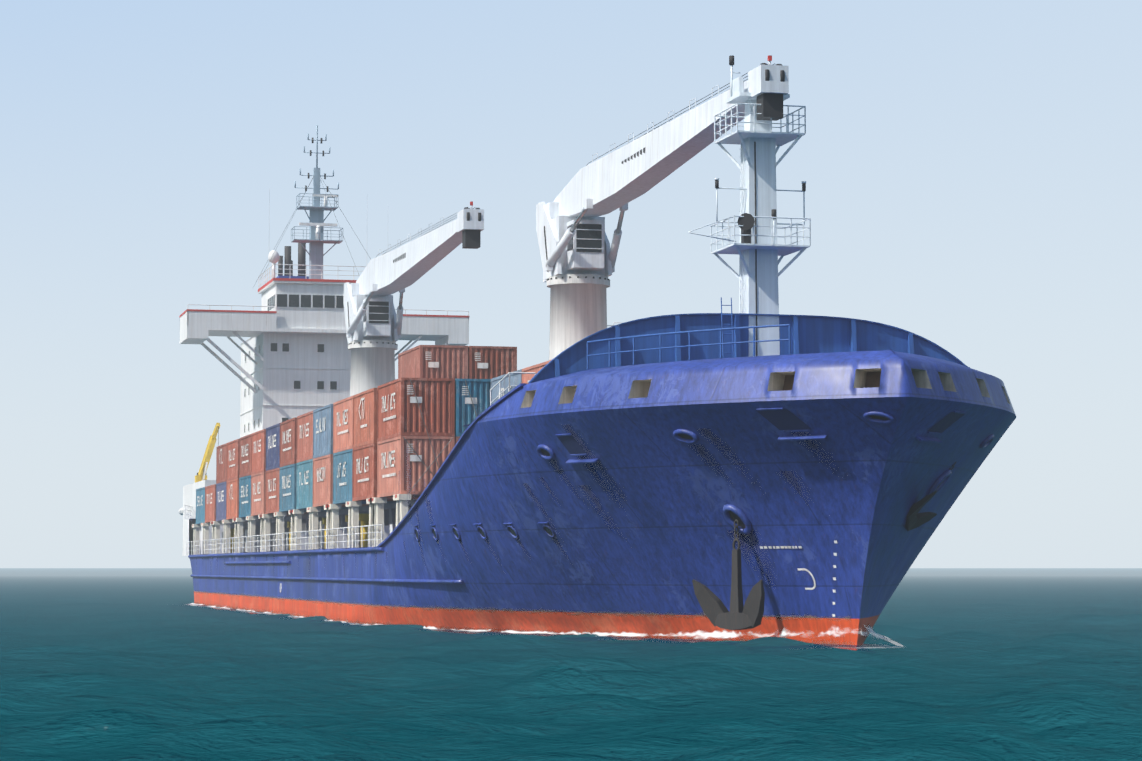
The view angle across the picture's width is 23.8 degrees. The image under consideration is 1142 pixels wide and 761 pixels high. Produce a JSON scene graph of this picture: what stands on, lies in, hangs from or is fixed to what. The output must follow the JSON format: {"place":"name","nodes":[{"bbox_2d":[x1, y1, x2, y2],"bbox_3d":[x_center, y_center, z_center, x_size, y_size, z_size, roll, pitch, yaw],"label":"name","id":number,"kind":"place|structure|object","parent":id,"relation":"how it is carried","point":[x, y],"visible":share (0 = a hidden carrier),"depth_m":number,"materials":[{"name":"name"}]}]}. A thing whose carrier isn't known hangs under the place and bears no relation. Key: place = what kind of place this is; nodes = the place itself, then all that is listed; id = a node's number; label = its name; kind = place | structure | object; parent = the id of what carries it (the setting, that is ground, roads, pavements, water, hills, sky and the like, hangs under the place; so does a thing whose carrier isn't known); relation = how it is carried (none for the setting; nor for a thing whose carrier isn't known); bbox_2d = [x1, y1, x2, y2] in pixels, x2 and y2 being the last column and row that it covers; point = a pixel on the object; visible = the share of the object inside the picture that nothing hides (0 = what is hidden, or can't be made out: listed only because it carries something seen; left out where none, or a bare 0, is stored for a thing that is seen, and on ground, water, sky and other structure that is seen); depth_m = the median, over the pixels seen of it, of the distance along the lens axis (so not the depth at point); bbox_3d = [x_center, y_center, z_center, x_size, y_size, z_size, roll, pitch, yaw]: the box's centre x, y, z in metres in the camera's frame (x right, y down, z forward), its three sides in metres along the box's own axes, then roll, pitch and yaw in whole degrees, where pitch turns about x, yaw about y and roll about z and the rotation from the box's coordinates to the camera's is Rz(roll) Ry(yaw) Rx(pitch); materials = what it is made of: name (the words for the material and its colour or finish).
{"place":"outdoors","nodes":[
{"label":"outdoors","id":0,"kind":"place"},
{"bbox_2d":[490,372,535,405],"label":"railing","id":1,"kind":"object","parent":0,"point":[500,392],"visible":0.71,"depth_m":102.81,"materials":[{"name":"white metal"}]},
{"bbox_2d":[196,429,834,619],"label":"hull rust runs","id":2,"kind":"object","parent":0,"point":[740,536],"visible":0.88,"depth_m":95.29,"materials":[{"name":"brown metal"}]},
{"bbox_2d":[0,568,1141,760],"bbox_3d":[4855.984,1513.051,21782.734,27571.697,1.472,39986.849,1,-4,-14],"label":"sea","id":3,"kind":"structure","parent":0,"point":[984,664],"depth_m":61.73,"materials":[{"name":"liquid"}]},
{"bbox_2d":[172,603,905,649],"bbox_3d":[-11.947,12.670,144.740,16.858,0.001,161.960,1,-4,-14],"label":"foam","id":4,"kind":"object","parent":3,"relation":"on","point":[688,640],"depth_m":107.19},
{"bbox_2d":[189,397,1015,649],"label":"hull","id":5,"kind":"object","parent":3,"relation":"in","point":[673,527],"visible":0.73,"depth_m":97.79,"materials":[{"name":"metal"}]},
{"bbox_2d":[179,423,220,519],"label":"stern gear","id":6,"kind":"object","parent":5,"relation":"on","point":[201,475],"visible":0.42,"depth_m":214.16,"materials":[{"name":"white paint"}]},
{"bbox_2d":[186,524,382,554],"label":"deck rail","id":7,"kind":"object","parent":5,"relation":"on","point":[291,544],"visible":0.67,"depth_m":150.88,"materials":[{"name":"white metal"}]},
{"bbox_2d":[192,494,415,554],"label":"supports","id":8,"kind":"object","parent":5,"relation":"on","point":[388,516],"visible":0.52,"depth_m":150.47,"materials":[{"name":"white paint"}]},
{"bbox_2d":[196,487,232,523],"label":"container","id":9,"kind":"object","parent":8,"relation":"on","point":[200,505],"visible":0.35,"depth_m":198.87,"materials":[{"name":"blue metal"}]},
{"bbox_2d":[205,484,247,522],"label":"container","id":10,"kind":"object","parent":8,"relation":"on","point":[210,503],"visible":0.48,"depth_m":192.63,"materials":[{"name":"red metal"}]},
{"bbox_2d":[216,481,255,520],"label":"container","id":11,"kind":"object","parent":8,"relation":"on","point":[220,501],"visible":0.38,"depth_m":186.37,"materials":[{"name":"blue metal"}]},
{"bbox_2d":[216,443,226,483],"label":"container","id":12,"kind":"object","parent":11,"relation":"on","point":[221,463],"visible":0.31,"depth_m":186.45,"materials":[{"name":"red metal"}]},
{"bbox_2d":[226,478,271,519],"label":"container","id":13,"kind":"object","parent":8,"relation":"on","point":[232,499],"visible":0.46,"depth_m":180.06,"materials":[{"name":"red metal"}]},
{"bbox_2d":[227,439,238,480],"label":"container","id":14,"kind":"object","parent":13,"relation":"on","point":[232,459],"visible":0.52,"depth_m":180.03,"materials":[{"name":"red metal"}]},
{"bbox_2d":[239,475,286,517],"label":"container","id":15,"kind":"object","parent":8,"relation":"on","point":[244,496],"visible":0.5,"depth_m":173.54,"materials":[{"name":"blue metal"}]},
{"bbox_2d":[239,434,250,477],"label":"container","id":16,"kind":"object","parent":15,"relation":"on","point":[244,456],"visible":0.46,"depth_m":173.95,"materials":[{"name":"red metal"}]},
{"bbox_2d":[251,472,290,515],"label":"container","id":17,"kind":"object","parent":8,"relation":"on","point":[257,494],"visible":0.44,"depth_m":167.34,"materials":[{"name":"red metal"}]},
{"bbox_2d":[251,429,265,474],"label":"container","id":18,"kind":"object","parent":17,"relation":"on","point":[258,451],"visible":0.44,"depth_m":167.63,"materials":[{"name":"red metal"}]},
{"bbox_2d":[265,468,308,513],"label":"container","id":19,"kind":"object","parent":8,"relation":"on","point":[272,492],"visible":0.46,"depth_m":161.22,"materials":[{"name":"red metal"}]},
{"bbox_2d":[266,423,279,470],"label":"container","id":20,"kind":"object","parent":19,"relation":"on","point":[273,447],"visible":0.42,"depth_m":161.08,"materials":[{"name":"blue metal"}]},
{"bbox_2d":[279,464,326,511],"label":"container","id":21,"kind":"object","parent":8,"relation":"on","point":[287,487],"visible":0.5,"depth_m":154.91,"materials":[{"name":"blue metal"}]},
{"bbox_2d":[280,417,296,466],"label":"container","id":22,"kind":"object","parent":21,"relation":"on","point":[288,442],"visible":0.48,"depth_m":154.74,"materials":[{"name":"red metal"}]},
{"bbox_2d":[296,459,347,509],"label":"container","id":23,"kind":"object","parent":8,"relation":"on","point":[304,484],"visible":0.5,"depth_m":148.55,"materials":[{"name":"teal metal"}]},
{"bbox_2d":[296,411,312,462],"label":"container","id":24,"kind":"object","parent":23,"relation":"on","point":[305,437],"visible":0.35,"depth_m":148.54,"materials":[{"name":"red metal"}]},
{"bbox_2d":[313,454,368,506],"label":"container","id":25,"kind":"object","parent":8,"relation":"on","point":[322,481],"visible":0.38,"depth_m":142.10,"materials":[{"name":"red metal"}]},
{"bbox_2d":[313,404,332,458],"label":"container","id":26,"kind":"object","parent":25,"relation":"on","point":[322,431],"visible":0.35,"depth_m":142.30,"materials":[{"name":"blue metal"}]},
{"bbox_2d":[333,449,395,503],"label":"container","id":27,"kind":"object","parent":8,"relation":"on","point":[342,475],"visible":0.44,"depth_m":135.93,"materials":[{"name":"teal metal"}]},
{"bbox_2d":[333,396,352,452],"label":"container","id":28,"kind":"object","parent":27,"relation":"on","point":[343,425],"visible":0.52,"depth_m":135.97,"materials":[{"name":"red metal"}]},
{"bbox_2d":[352,443,417,500],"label":"container","id":29,"kind":"object","parent":8,"relation":"on","point":[364,477],"visible":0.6,"depth_m":129.62,"materials":[{"name":"red metal"}]},
{"bbox_2d":[353,388,377,447],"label":"container","id":30,"kind":"object","parent":29,"relation":"on","point":[364,417],"visible":0.44,"depth_m":129.67,"materials":[{"name":"red metal"}]},
{"bbox_2d":[343,201,483,396],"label":"crane","id":31,"kind":"object","parent":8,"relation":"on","point":[373,320],"visible":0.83,"depth_m":166.68,"materials":[{"name":"metal"}]},
{"bbox_2d":[377,436,454,497],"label":"container","id":32,"kind":"object","parent":8,"relation":"on","point":[393,459],"visible":0.79,"depth_m":120.64,"materials":[{"name":"red metal"}]},
{"bbox_2d":[377,378,454,441],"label":"container","id":33,"kind":"object","parent":32,"relation":"on","point":[398,412],"visible":0.98,"depth_m":120.83,"materials":[{"name":"red metal"}]},
{"bbox_2d":[403,379,476,493],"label":"lashing rods","id":34,"kind":"object","parent":8,"relation":"on","point":[430,441],"visible":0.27,"depth_m":120.49,"materials":[{"name":"metal"}]},
{"bbox_2d":[536,55,788,359],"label":"crane","id":35,"kind":"object","parent":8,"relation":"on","point":[578,255],"visible":0.69,"depth_m":127.29,"materials":[{"name":"metal"}]},
{"bbox_2d":[179,243,469,555],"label":"superstructure","id":36,"kind":"object","parent":5,"relation":"on","point":[295,356],"visible":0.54,"depth_m":207.00,"materials":[{"name":"white paint"}]},
{"bbox_2d":[268,250,279,277],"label":"radar dome","id":37,"kind":"structure","parent":36,"relation":"on","point":[273,256],"depth_m":208.05,"materials":[{"name":"white paint"}]},
{"bbox_2d":[253,125,370,286],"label":"radar mast","id":38,"kind":"object","parent":36,"relation":"on","point":[316,224],"visible":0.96,"depth_m":210.86,"materials":[{"name":"metal"}]},
{"bbox_2d":[187,264,468,315],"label":"bridge rails","id":39,"kind":"object","parent":36,"relation":"on","point":[353,275],"visible":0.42,"depth_m":206.96,"materials":[{"name":"white metal"}]},
{"bbox_2d":[194,591,855,647],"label":"paint","id":40,"kind":"object","parent":5,"relation":"attached to","point":[649,637],"visible":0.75,"depth_m":105.12,"materials":[{"name":"red paint"}]},
{"bbox_2d":[692,520,764,629],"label":"anchor","id":41,"kind":"object","parent":5,"relation":"attached to","point":[748,614],"visible":1,"depth_m":94.36,"materials":[{"name":"black metal"}]},
{"bbox_2d":[476,349,1015,422],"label":"bow bulwark","id":42,"kind":"object","parent":5,"relation":"on","point":[865,374],"visible":0.92,"depth_m":91.97,"materials":[{"name":"blue metal"}]},
{"bbox_2d":[528,297,969,383],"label":"breakwater","id":43,"kind":"object","parent":5,"relation":"on","point":[818,334],"visible":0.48,"depth_m":102.46,"materials":[{"name":"blue metal"}]},
{"bbox_2d":[688,55,810,356],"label":"foremast","id":44,"kind":"object","parent":5,"relation":"on","point":[758,249],"visible":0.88,"depth_m":103.30,"materials":[{"name":"metal"}]},
{"bbox_2d":[906,462,955,530],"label":"anchor","id":45,"kind":"object","parent":5,"relation":"attached to","point":[914,519],"visible":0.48,"depth_m":94.96,"materials":[{"name":"black metal"}]},
{"bbox_2d":[0,0,1141,567],"label":"sky","id":46,"kind":"structure","parent":0,"point":[971,170],"materials":[{"name":"blue"}]},
{"bbox_2d":[188,383,994,616],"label":"hull fittings","id":47,"kind":"object","parent":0,"point":[785,420],"visible":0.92,"depth_m":98.37,"materials":[{"name":"blue metal"}]},
{"bbox_2d":[587,324,790,368],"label":"railing","id":48,"kind":"object","parent":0,"point":[689,332],"visible":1,"depth_m":94.53,"materials":[{"name":"blue metal"}]},
{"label":"container","id":49,"kind":"object","parent":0,"visible":0},
{"bbox_2d":[398,345,467,378],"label":"container","id":50,"kind":"object","parent":49,"relation":"on","point":[434,361],"visible":0.58,"depth_m":134.72,"materials":[{"name":"red metal"}]},
{"bbox_2d":[468,346,516,378],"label":"container","id":51,"kind":"object","parent":49,"relation":"on","point":[487,362],"visible":0.33,"depth_m":135.21,"materials":[{"name":"red metal"}]},
{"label":"container","id":52,"kind":"object","parent":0,"visible":0},
{"bbox_2d":[491,369,521,404],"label":"container","id":53,"kind":"object","parent":52,"relation":"on","point":[515,379],"visible":0.06,"depth_m":118.73,"materials":[{"name":"blue metal"}]},
{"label":"container","id":54,"kind":"object","parent":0,"visible":0},
{"bbox_2d":[522,360,550,383],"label":"container","id":55,"kind":"object","parent":54,"relation":"on","point":[536,369],"visible":0.04,"depth_m":113.67,"materials":[{"name":"red metal"}]},
{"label":"container","id":56,"kind":"object","parent":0,"visible":0},
{"bbox_2d":[454,378,490,436],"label":"container","id":57,"kind":"object","parent":56,"relation":"on","point":[479,391],"visible":0.25,"depth_m":121.18,"materials":[{"name":"blue metal"}]}
]}

